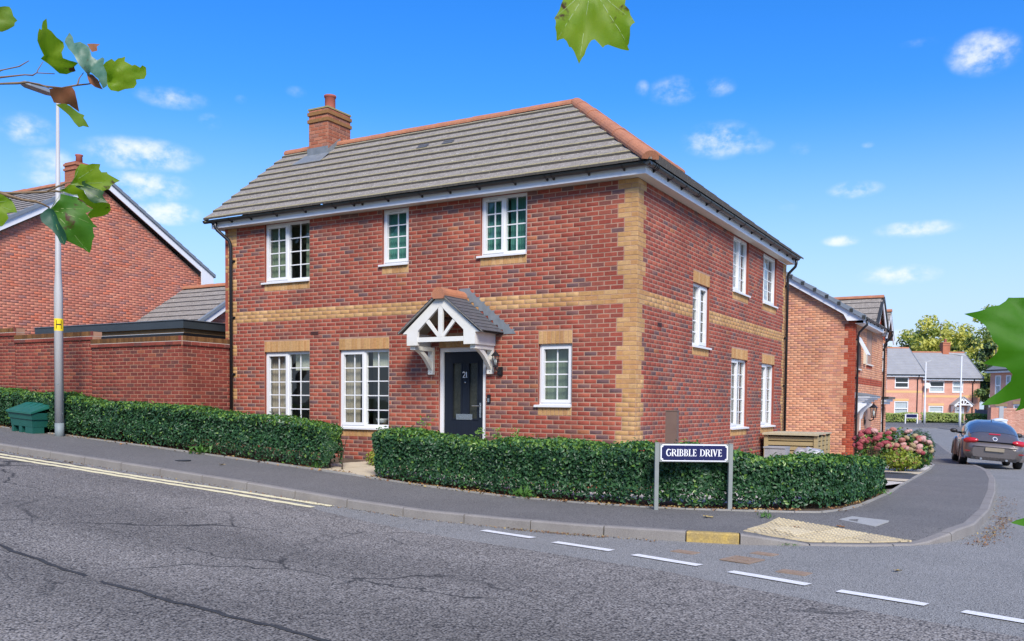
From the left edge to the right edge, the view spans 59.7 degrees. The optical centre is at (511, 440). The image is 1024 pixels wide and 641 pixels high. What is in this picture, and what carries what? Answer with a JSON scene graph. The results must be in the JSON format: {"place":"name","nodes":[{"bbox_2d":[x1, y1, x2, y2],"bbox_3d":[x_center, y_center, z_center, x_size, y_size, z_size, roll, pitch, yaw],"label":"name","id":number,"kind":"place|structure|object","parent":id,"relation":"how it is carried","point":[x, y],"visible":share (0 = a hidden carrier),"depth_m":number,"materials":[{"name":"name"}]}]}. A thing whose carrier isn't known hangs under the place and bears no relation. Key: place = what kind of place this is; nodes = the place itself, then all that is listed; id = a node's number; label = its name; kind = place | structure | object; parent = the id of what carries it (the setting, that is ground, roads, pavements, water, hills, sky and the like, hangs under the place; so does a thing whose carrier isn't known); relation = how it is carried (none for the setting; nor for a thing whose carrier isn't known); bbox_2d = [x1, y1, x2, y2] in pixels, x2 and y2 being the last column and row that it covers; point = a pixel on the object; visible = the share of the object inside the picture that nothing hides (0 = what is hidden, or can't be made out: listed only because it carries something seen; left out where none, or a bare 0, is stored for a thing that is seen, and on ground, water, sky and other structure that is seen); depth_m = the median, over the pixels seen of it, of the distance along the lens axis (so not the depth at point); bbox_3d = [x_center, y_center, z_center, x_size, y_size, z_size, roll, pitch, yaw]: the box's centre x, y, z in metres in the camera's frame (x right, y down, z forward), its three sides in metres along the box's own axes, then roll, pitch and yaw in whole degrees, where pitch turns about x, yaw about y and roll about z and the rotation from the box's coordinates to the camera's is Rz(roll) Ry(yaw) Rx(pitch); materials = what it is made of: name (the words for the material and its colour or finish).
{"place":"outdoors","nodes":[
{"label":"outdoors","id":0,"kind":"place"},
{"bbox_2d":[0,164,118,252],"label":"leafy branch","id":1,"kind":"object","parent":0,"point":[64,218],"visible":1,"depth_m":2.60,"materials":[{"name":"green plant"}]},
{"bbox_2d":[0,6,145,126],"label":"leafy branch","id":2,"kind":"object","parent":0,"point":[119,74],"visible":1,"depth_m":2.88,"materials":[{"name":"plant"}]},
{"bbox_2d":[0,423,363,465],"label":"soil bed","id":3,"kind":"object","parent":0,"point":[345,460],"visible":0.11,"depth_m":16.89,"materials":[{"name":"brown soil"}]},
{"bbox_2d":[0,386,346,469],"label":"clipped hedge","id":4,"kind":"object","parent":3,"relation":"on","point":[306,437],"visible":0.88,"depth_m":16.43,"materials":[{"name":"green plant"}]},
{"bbox_2d":[0,424,351,472],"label":"leaf litter","id":5,"kind":"object","parent":3,"relation":"on","point":[176,448],"visible":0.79,"depth_m":16.75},
{"bbox_2d":[188,443,217,453],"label":"weeds","id":6,"kind":"object","parent":3,"relation":"on","point":[199,449],"visible":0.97,"depth_m":16.18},
{"bbox_2d":[363,449,374,465],"bbox_3d":[-2.441,0.321,16.059,0.416,0.356,0.380,2,3,30],"label":"garden shrub","id":7,"kind":"object","parent":3,"relation":"on","point":[369,457],"visible":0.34,"depth_m":16.00,"materials":[{"name":"yellow plant"}]},
{"bbox_2d":[304,461,427,477],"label":"garden path","id":8,"kind":"structure","parent":0,"point":[364,468],"depth_m":15.33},
{"bbox_2d":[0,427,988,542],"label":"pavement","id":9,"kind":"structure","parent":0,"point":[945,492],"depth_m":12.65,"materials":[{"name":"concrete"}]},
{"bbox_2d":[6,401,54,433],"bbox_3d":[-9.973,-0.488,18.581,0.860,0.671,0.650,2,3,30],"label":"grit bin","id":10,"kind":"object","parent":9,"relation":"on","point":[28,417],"visible":0.84,"depth_m":18.37,"materials":[{"name":"green plastic"}]},
{"bbox_2d":[20,80,63,435],"bbox_3d":[-9.312,-3.491,17.777,0.336,7.015,0.748,2,3,30],"label":"street lamp","id":11,"kind":"object","parent":9,"relation":"on","point":[58,361],"visible":0.88,"depth_m":17.96,"materials":[{"name":"metal"}]},
{"bbox_2d":[654,442,732,509],"bbox_3d":[2.381,0.532,11.719,1.024,1.003,0.078,1,2,0],"label":"street sign","id":12,"kind":"object","parent":9,"relation":"on","point":[693,452],"visible":1,"depth_m":11.67,"materials":[{"name":"white metal"}]},
{"bbox_2d":[743,517,911,542],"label":"tactile paving","id":13,"kind":"structure","parent":9,"relation":"on","point":[779,527],"depth_m":9.96,"materials":[{"name":"concrete"}]},
{"bbox_2d":[839,516,888,526],"bbox_3d":[4.253,0.998,10.803,0.426,0.070,0.560,-1,3,-37],"label":"service cover","id":14,"kind":"object","parent":9,"relation":"on","point":[870,522],"visible":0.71,"depth_m":10.76,"materials":[{"name":"metal"}]},
{"bbox_2d":[384,475,614,501],"bbox_3d":[-0.062,0.741,13.558,4.650,0.168,0.950,2,3,30],"label":"soil bed","id":15,"kind":"object","parent":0,"point":[565,495],"visible":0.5,"depth_m":13.68,"materials":[{"name":"brown soil"}]},
{"bbox_2d":[508,485,536,496],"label":"weeds","id":16,"kind":"object","parent":15,"relation":"on","point":[525,491],"visible":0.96,"depth_m":12.85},
{"bbox_2d":[0,420,1023,637],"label":"road","id":17,"kind":"structure","parent":0,"point":[949,582],"depth_m":8.54,"materials":[{"name":"asphalt"}]},
{"bbox_2d":[35,319,225,338],"bbox_3d":[-8.588,-1.515,22.720,5.539,2.582,4.000,2,3,30],"label":"garden room","id":18,"kind":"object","parent":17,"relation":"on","point":[185,327],"visible":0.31,"depth_m":20.36,"materials":[{"name":"grey"}]},
{"bbox_2d":[0,453,333,505],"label":"yellow line","id":19,"kind":"object","parent":17,"relation":"on","point":[169,480],"visible":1,"depth_m":13.18,"materials":[{"name":"paint"}]},
{"bbox_2d":[136,283,224,322],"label":"garage","id":20,"kind":"structure","parent":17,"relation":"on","point":[205,302],"depth_m":25.44,"materials":[{"name":"grey tile"}]},
{"bbox_2d":[3,450,657,541],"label":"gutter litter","id":21,"kind":"object","parent":17,"relation":"on","point":[299,499],"visible":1,"depth_m":12.47,"materials":[{"name":"brown plant"}]},
{"bbox_2d":[1,426,934,512],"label":"edging","id":22,"kind":"object","parent":17,"relation":"on","point":[843,508],"visible":0.3,"depth_m":13.60,"materials":[{"name":"concrete"}]},
{"bbox_2d":[0,443,995,546],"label":"kerb","id":23,"kind":"structure","parent":17,"relation":"on","point":[975,521],"depth_m":11.03,"materials":[{"name":"concrete"}]},
{"bbox_2d":[481,530,533,537],"bbox_3d":[-0.050,1.059,10.107,0.784,0.001,0.120,3,3,44],"label":"road marking","id":24,"kind":"object","parent":17,"relation":"on","point":[518,535],"visible":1,"depth_m":10.09,"materials":[{"name":"white paint"}]},
{"bbox_2d":[0,452,1023,640],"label":"worn road","id":25,"kind":"structure","parent":17,"relation":"on","point":[318,573],"depth_m":7.18,"materials":[{"name":"asphalt"}]},
{"bbox_2d":[0,456,314,506],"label":"yellow line","id":26,"kind":"object","parent":25,"relation":"on","point":[243,495],"visible":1,"depth_m":13.00,"materials":[{"name":"paint"}]},
{"bbox_2d":[0,544,331,640],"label":"road joint","id":27,"kind":"object","parent":25,"relation":"on","point":[173,601],"visible":1,"depth_m":6.52,"materials":[{"name":"asphalt"}]},
{"bbox_2d":[552,541,612,550],"bbox_3d":[0.736,1.101,9.289,0.762,0.001,0.119,3,3,44],"label":"road marking","id":28,"kind":"object","parent":17,"relation":"on","point":[585,546],"visible":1,"depth_m":9.26,"materials":[{"name":"white paint"}]},
{"bbox_2d":[633,554,702,565],"bbox_3d":[1.467,1.139,8.519,0.120,0.001,0.772,-2,3,-44],"label":"road marking","id":29,"kind":"object","parent":17,"relation":"on","point":[669,560],"visible":1,"depth_m":8.52,"materials":[{"name":"white paint"}]},
{"bbox_2d":[670,549,699,554],"bbox_3d":[1.748,1.125,9.004,0.260,0.011,0.150,3,3,44],"label":"utility cover","id":30,"kind":"object","parent":17,"relation":"in","point":[685,551],"visible":1,"depth_m":8.98,"materials":[{"name":"metal"}]},
{"bbox_2d":[719,555,764,563],"bbox_3d":[2.210,1.157,8.565,0.310,0.032,0.310,3,3,44],"label":"drain grate","id":31,"kind":"object","parent":17,"relation":"on","point":[742,559],"visible":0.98,"depth_m":8.54,"materials":[{"name":"metal"}]},
{"bbox_2d":[729,570,811,584],"bbox_3d":[2.203,1.181,7.674,0.120,0.001,0.756,-2,3,-42],"label":"road marking","id":32,"kind":"object","parent":17,"relation":"on","point":[771,578],"visible":1,"depth_m":7.67,"materials":[{"name":"white paint"}]},
{"bbox_2d":[775,569,811,575],"bbox_3d":[2.513,1.175,7.951,0.270,0.011,0.170,3,3,41],"label":"utility cover","id":33,"kind":"object","parent":17,"relation":"in","point":[795,572],"visible":1,"depth_m":7.92,"materials":[{"name":"metal"}]},
{"bbox_2d":[836,590,928,605],"bbox_3d":[2.865,1.218,6.923,0.682,0.001,0.118,3,3,44],"label":"road marking","id":34,"kind":"object","parent":17,"relation":"on","point":[883,597],"visible":1,"depth_m":6.91,"materials":[{"name":"white paint"}]},
{"bbox_2d":[881,309,894,432],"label":"brick house","id":35,"kind":"structure","parent":17,"relation":"on","point":[887,400],"depth_m":34.98,"materials":[{"name":"red brick"}]},
{"bbox_2d":[885,412,918,422],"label":"garden hedge","id":36,"kind":"object","parent":17,"relation":"on","point":[896,417],"visible":0.39,"depth_m":84.94,"materials":[{"name":"green"}]},
{"bbox_2d":[920,412,963,422],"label":"garden hedge","id":37,"kind":"object","parent":17,"relation":"on","point":[934,417],"visible":0.88,"depth_m":83.95,"materials":[{"name":"green"}]},
{"bbox_2d":[973,369,989,402],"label":"broadleaf tree","id":38,"kind":"object","parent":17,"relation":"on","point":[981,392],"visible":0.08,"depth_m":95.61,"materials":[{"name":"green plant"}]},
{"bbox_2d":[950,419,1023,468],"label":"parked car","id":39,"kind":"object","parent":17,"relation":"on","point":[989,440],"visible":1,"depth_m":27.66,"materials":[{"name":"grey metal"}]},
{"bbox_2d":[961,516,1015,546],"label":"gutter litter","id":40,"kind":"object","parent":17,"relation":"on","point":[993,532],"visible":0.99,"depth_m":10.57,"materials":[{"name":"brown plant"}]},
{"bbox_2d":[962,610,1023,622],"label":"road marking","id":41,"kind":"object","parent":17,"relation":"on","point":[994,616],"visible":1,"depth_m":6.32,"materials":[{"name":"white paint"}]},
{"bbox_2d":[0,0,1023,408],"label":"sky","id":42,"kind":"structure","parent":0,"point":[880,142],"materials":[{"name":"blue"}]},
{"bbox_2d":[554,0,634,62],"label":"leafy branch","id":43,"kind":"object","parent":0,"point":[580,25],"visible":1,"depth_m":1.70,"materials":[{"name":"green plant"}]},
{"bbox_2d":[413,474,783,503],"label":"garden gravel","id":44,"kind":"structure","parent":0,"point":[641,496],"depth_m":13.53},
{"bbox_2d":[665,410,679,489],"bbox_3d":[2.382,0.260,13.311,0.184,1.415,0.174,1,3,21],"label":"utility cabinet","id":45,"kind":"object","parent":44,"relation":"on","point":[671,426],"visible":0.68,"depth_m":13.22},
{"bbox_2d":[594,492,882,510],"bbox_3d":[3.897,0.892,12.969,5.714,0.021,2.588,-1,3,-29],"label":"soil bed","id":46,"kind":"object","parent":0,"point":[808,507],"visible":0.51,"depth_m":12.34,"materials":[{"name":"brown soil"}]},
{"bbox_2d":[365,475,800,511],"bbox_3d":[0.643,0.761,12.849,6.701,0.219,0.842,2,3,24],"label":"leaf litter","id":47,"kind":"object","parent":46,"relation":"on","point":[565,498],"visible":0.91,"depth_m":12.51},
{"bbox_2d":[371,425,887,508],"bbox_3d":[1.888,0.358,13.292,8.359,1.055,3.106,1,2,1],"label":"clipped hedge","id":48,"kind":"object","parent":46,"relation":"on","point":[624,469],"visible":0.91,"depth_m":12.48,"materials":[{"name":"green plant"}]},
{"bbox_2d":[823,491,893,510],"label":"leaf litter","id":49,"kind":"object","parent":46,"relation":"on","point":[856,502],"visible":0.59,"depth_m":12.54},
{"bbox_2d":[651,480,904,500],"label":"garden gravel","id":50,"kind":"structure","parent":0,"point":[890,482],"depth_m":16.43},
{"bbox_2d":[763,446,789,457],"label":"planter block","id":51,"kind":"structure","parent":50,"relation":"on","point":[779,450],"depth_m":18.90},
{"bbox_2d":[884,473,917,478],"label":"driveway","id":52,"kind":"structure","parent":0,"point":[898,475],"depth_m":19.48,"materials":[{"name":"asphalt"}]},
{"bbox_2d":[863,436,884,456],"bbox_3d":[8.076,0.310,19.956,0.503,0.910,0.565,2,3,30],"label":"shrub","id":53,"kind":"object","parent":52,"relation":"on","point":[875,452],"visible":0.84,"depth_m":19.91,"materials":[{"name":"green"}]},
{"bbox_2d":[886,478,908,480],"bbox_3d":[6.674,0.750,18.648,3.261,0.032,0.890,2,3,37],"label":"cream strip","id":54,"kind":"object","parent":52,"relation":"on","point":[893,479],"visible":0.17,"depth_m":17.90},
{"bbox_2d":[794,447,824,453],"bbox_3d":[6.270,0.415,18.797,0.716,0.563,0.477,2,3,30],"label":"garden bag","id":55,"kind":"object","parent":54,"relation":"on","point":[799,449],"visible":0.3,"depth_m":18.70,"materials":[{"name":"plastic"}]},
{"bbox_2d":[880,447,921,471],"bbox_3d":[8.886,0.439,20.468,0.973,0.565,0.767,2,3,30],"label":"spiraea shrub","id":56,"kind":"object","parent":52,"relation":"on","point":[903,460],"visible":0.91,"depth_m":20.31,"materials":[{"name":"yellow plant"}]},
{"bbox_2d":[885,464,930,473],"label":"garden gravel","id":57,"kind":"structure","parent":0,"point":[918,470],"depth_m":22.84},
{"bbox_2d":[762,431,831,453],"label":"bin store","id":58,"kind":"structure","parent":57,"relation":"on","point":[793,440],"depth_m":20.41,"materials":[{"name":"beige"}]},
{"bbox_2d":[852,427,897,458],"bbox_3d":[8.968,0.180,22.069,1.097,1.002,1.085,2,3,30],"label":"hydrangea","id":59,"kind":"object","parent":57,"relation":"on","point":[858,445],"visible":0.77,"depth_m":21.82,"materials":[{"name":"pink plant"}]},
{"bbox_2d":[880,426,922,467],"bbox_3d":[9.612,0.179,22.170,1.198,1.064,1.070,2,3,30],"label":"hydrangea","id":60,"kind":"object","parent":57,"relation":"on","point":[900,437],"visible":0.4,"depth_m":21.89,"materials":[{"name":"pink plant"}]},
{"bbox_2d":[897,435,934,469],"bbox_3d":[9.895,0.291,21.911,0.880,0.881,1.109,2,3,30],"label":"hydrangea","id":61,"kind":"object","parent":57,"relation":"on","point":[919,448],"visible":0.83,"depth_m":21.60,"materials":[{"name":"pink plant"}]},
{"bbox_2d":[911,429,936,468],"bbox_3d":[10.352,0.217,22.682,0.801,1.063,0.901,2,3,30],"label":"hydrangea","id":62,"kind":"object","parent":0,"point":[928,437],"visible":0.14,"depth_m":22.54,"materials":[{"name":"green plant"}]},
{"bbox_2d":[885,422,1023,436],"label":"pavement","id":63,"kind":"structure","parent":0,"point":[931,425],"depth_m":77.14,"materials":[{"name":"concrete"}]},
{"bbox_2d":[923,360,931,423],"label":"street lamp","id":64,"kind":"object","parent":63,"relation":"on","point":[924,415],"visible":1,"depth_m":79.89,"materials":[{"name":"metal"}]},
{"bbox_2d":[949,353,965,426],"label":"street lamp","id":65,"kind":"object","parent":63,"relation":"on","point":[959,422],"visible":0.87,"depth_m":73.88,"materials":[{"name":"metal"}]},
{"bbox_2d":[964,413,986,423],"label":"garden hedge","id":66,"kind":"object","parent":63,"relation":"on","point":[976,416],"visible":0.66,"depth_m":76.93,"materials":[{"name":"green"}]},
{"bbox_2d":[965,298,1023,410],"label":"leafy branch","id":67,"kind":"object","parent":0,"point":[1003,322],"visible":1,"depth_m":1.50,"materials":[{"name":"plant"}]},
{"bbox_2d":[985,366,1020,407],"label":"terraced house","id":68,"kind":"structure","parent":0,"point":[1000,378],"depth_m":74.08,"materials":[{"name":"red brick"}]},
{"bbox_2d":[995,375,1000,393],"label":"window","id":69,"kind":"structure","parent":68,"relation":"in","point":[997,377],"depth_m":74.44,"materials":[{"name":"white plastic"}]},
{"bbox_3d":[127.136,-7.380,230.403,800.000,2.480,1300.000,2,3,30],"label":"ground","id":70,"kind":"structure","parent":0,"visible":0},
{"bbox_2d":[0,154,215,334],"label":"gable house","id":71,"kind":"structure","parent":70,"relation":"on","point":[136,263],"depth_m":26.56,"materials":[{"name":"red brick"}]},
{"bbox_2d":[0,328,229,445],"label":"garden wall","id":72,"kind":"structure","parent":70,"relation":"on","point":[184,370],"depth_m":18.40,"materials":[{"name":"brick"}]},
{"bbox_2d":[202,94,803,491],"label":"brick house","id":73,"kind":"structure","parent":70,"relation":"on","point":[615,276],"depth_m":16.17,"materials":[{"name":"red brick"}]},
{"bbox_2d":[272,228,285,277],"bbox_3d":[-4.703,-3.748,18.077,0.420,1.140,0.050,2,3,30],"label":"curtain","id":74,"kind":"object","parent":73,"relation":"hanging from","point":[275,249],"visible":0.52,"depth_m":18.08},
{"bbox_2d":[272,356,292,414],"bbox_3d":[-4.675,-1.039,18.160,0.540,1.440,0.051,2,3,30],"label":"curtain","id":75,"kind":"object","parent":73,"relation":"hanging from","point":[275,378],"visible":0.51,"depth_m":18.19,"materials":[{"name":"fabric"}]},
{"bbox_2d":[261,220,309,284],"bbox_3d":[-4.484,-3.732,17.767,1.270,1.202,0.170,2,3,30],"label":"window","id":76,"kind":"structure","parent":73,"relation":"in","point":[288,226],"depth_m":17.79,"materials":[{"name":"white plastic"}]},
{"bbox_2d":[266,351,309,423],"bbox_3d":[-4.511,-1.017,17.880,1.275,1.507,0.170,2,3,30],"label":"window","id":77,"kind":"structure","parent":73,"relation":"in","point":[288,355],"depth_m":17.90,"materials":[{"name":"white plastic"}]},
{"bbox_2d":[296,354,309,369],"bbox_3d":[-4.121,-1.570,17.819,0.530,0.340,0.015,2,3,30],"label":"roller blind","id":78,"kind":"object","parent":73,"relation":"attached to","point":[305,360],"visible":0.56,"depth_m":17.84,"materials":[{"name":"beige"}]},
{"bbox_2d":[306,223,309,276],"bbox_3d":[-3.971,-3.724,17.655,0.230,1.140,0.050,2,3,30],"label":"curtain","id":79,"kind":"object","parent":73,"relation":"hanging from","point":[308,252],"visible":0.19,"depth_m":17.68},
{"bbox_2d":[346,354,361,421],"bbox_3d":[-3.057,-0.985,17.224,0.360,1.440,0.051,2,3,30],"label":"curtain","id":80,"kind":"object","parent":73,"relation":"hanging from","point":[349,388],"visible":0.67,"depth_m":17.22,"materials":[{"name":"fabric"}]},
{"bbox_2d":[341,349,388,429],"bbox_3d":[-2.812,-0.961,16.898,1.262,1.507,0.170,2,3,30],"label":"window","id":81,"kind":"structure","parent":73,"relation":"in","point":[364,425],"depth_m":16.93,"materials":[{"name":"white plastic"}]},
{"bbox_2d":[373,352,388,365],"bbox_3d":[-2.416,-1.534,16.833,0.530,0.300,0.015,2,3,30],"label":"roller blind","id":82,"kind":"object","parent":73,"relation":"attached to","point":[384,358],"visible":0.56,"depth_m":16.86,"materials":[{"name":"beige"}]},
{"bbox_2d":[378,207,408,266],"bbox_3d":[-2.149,-3.733,16.414,0.665,1.047,0.170,2,3,30],"label":"window","id":83,"kind":"structure","parent":73,"relation":"in","point":[403,261],"depth_m":16.44,"materials":[{"name":"white plastic"}]},
{"bbox_2d":[389,213,405,259],"bbox_3d":[-2.041,-3.720,16.538,0.590,1.020,0.050,2,3,30],"label":"curtain","id":84,"kind":"object","parent":73,"relation":"hanging from","point":[393,232],"visible":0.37,"depth_m":16.59,"materials":[{"name":"fabric"}]},
{"bbox_2d":[444,352,482,438],"bbox_3d":[-0.864,-0.523,15.796,0.822,2.075,0.114,2,3,30],"label":"door","id":85,"kind":"structure","parent":73,"relation":"in","point":[463,398],"depth_m":15.79,"materials":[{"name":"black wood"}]},
{"bbox_2d":[488,199,509,250],"bbox_3d":[-0.240,-3.660,15.497,0.450,1.020,0.055,2,3,30],"label":"curtain","id":86,"kind":"object","parent":73,"relation":"hanging from","point":[491,219],"visible":0.5,"depth_m":15.51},
{"bbox_2d":[476,192,526,257],"bbox_3d":[-0.154,-3.667,15.262,0.975,1.047,0.170,2,3,30],"label":"window","id":87,"kind":"structure","parent":73,"relation":"in","point":[504,225],"depth_m":15.28,"materials":[{"name":"white plastic"}]},
{"bbox_2d":[511,197,525,250],"bbox_3d":[0.173,-3.648,15.293,0.430,1.020,0.067,2,3,30],"label":"curtain","id":88,"kind":"object","parent":73,"relation":"hanging from","point":[522,227],"visible":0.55,"depth_m":15.31,"materials":[{"name":"fabric"}]},
{"bbox_2d":[534,344,571,406],"bbox_3d":[0.706,-1.077,14.858,0.685,1.052,0.170,2,3,30],"label":"window","id":89,"kind":"structure","parent":73,"relation":"in","point":[544,402],"depth_m":14.88,"materials":[{"name":"white plastic"}]},
{"bbox_2d":[545,349,568,399],"bbox_3d":[0.810,-1.092,14.982,0.590,0.990,0.013,2,3,30],"label":"roller blind","id":90,"kind":"object","parent":73,"relation":"attached to","point":[551,368],"visible":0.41,"depth_m":15.01,"materials":[{"name":"fabric"}]},
{"bbox_2d":[692,283,711,349],"bbox_3d":[3.548,-2.333,16.861,0.170,1.197,1.030,2,3,30],"label":"window","id":91,"kind":"structure","parent":73,"relation":"in","point":[697,311],"depth_m":16.87,"materials":[{"name":"white plastic"}]},
{"bbox_2d":[733,242,739,286],"bbox_3d":[4.721,-3.715,19.131,0.031,1.140,1.120,2,3,30],"label":"net curtain","id":92,"kind":"object","parent":73,"relation":"hanging from","point":[734,267],"visible":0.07,"depth_m":19.28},
{"bbox_2d":[730,359,748,429],"bbox_3d":[4.864,-0.992,19.216,0.170,1.497,1.290,2,3,30],"label":"window","id":93,"kind":"structure","parent":73,"relation":"in","point":[733,426],"depth_m":19.24,"materials":[{"name":"white plastic"}]},
{"bbox_2d":[733,236,750,297],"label":"window","id":94,"kind":"structure","parent":73,"relation":"in","point":[736,289],"depth_m":19.16,"materials":[{"name":"white plastic"}]},
{"bbox_2d":[763,259,767,299],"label":"net curtain","id":95,"kind":"object","parent":73,"relation":"hanging from","point":[765,282],"visible":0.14,"depth_m":21.56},
{"bbox_2d":[760,364,775,427],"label":"window","id":96,"kind":"structure","parent":73,"relation":"in","point":[764,389],"depth_m":21.48,"materials":[{"name":"white plastic"}]},
{"bbox_2d":[763,254,777,308],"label":"window","id":97,"kind":"structure","parent":73,"relation":"in","point":[771,303],"depth_m":21.43,"materials":[{"name":"white plastic"}]},
{"bbox_2d":[783,272,893,454],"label":"brick house","id":98,"kind":"structure","parent":70,"relation":"on","point":[836,356],"depth_m":28.55,"materials":[{"name":"orange brick"}]},
{"bbox_2d":[886,347,926,419],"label":"terraced house","id":99,"kind":"structure","parent":70,"relation":"on","point":[905,375],"depth_m":96.12,"materials":[{"name":"brown"}]},
{"bbox_2d":[894,401,907,412],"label":"window","id":100,"kind":"structure","parent":99,"relation":"in","point":[899,406],"depth_m":96.22,"materials":[{"name":"white plastic"}]},
{"bbox_2d":[895,377,908,388],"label":"window","id":101,"kind":"structure","parent":99,"relation":"in","point":[900,382],"depth_m":96.15,"materials":[{"name":"white plastic"}]},
{"bbox_2d":[896,315,984,372],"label":"broadleaf tree","id":102,"kind":"object","parent":70,"relation":"on","point":[914,341],"visible":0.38,"depth_m":109.98,"materials":[{"name":"green plant"}]},
{"bbox_2d":[912,339,983,419],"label":"terraced house","id":103,"kind":"structure","parent":70,"relation":"on","point":[943,371],"depth_m":96.13,"materials":[{"name":"brown"}]},
{"bbox_2d":[928,406,942,412],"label":"window","id":104,"kind":"structure","parent":103,"relation":"in","point":[939,409],"depth_m":96.23,"materials":[{"name":"white plastic"}]},
{"bbox_2d":[929,381,944,392],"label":"window","id":105,"kind":"structure","parent":103,"relation":"in","point":[936,386],"depth_m":96.15,"materials":[{"name":"white plastic"}]},
{"bbox_2d":[952,381,963,392],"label":"window","id":106,"kind":"structure","parent":103,"relation":"in","point":[956,384],"depth_m":96.12,"materials":[{"name":"white plastic"}]},
{"bbox_2d":[957,304,998,409],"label":"broadleaf tree","id":107,"kind":"object","parent":70,"relation":"on","point":[986,337],"visible":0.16,"depth_m":115.10,"materials":[{"name":"green plant"}]},
{"bbox_2d":[972,342,996,398],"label":"broadleaf tree","id":108,"kind":"object","parent":70,"relation":"on","point":[989,348],"visible":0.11,"depth_m":100.88,"materials":[{"name":"green plant"}]},
{"bbox_2d":[987,406,1023,434],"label":"garden wall","id":109,"kind":"structure","parent":70,"relation":"on","point":[1014,418],"depth_m":60.00,"materials":[{"name":"red"}]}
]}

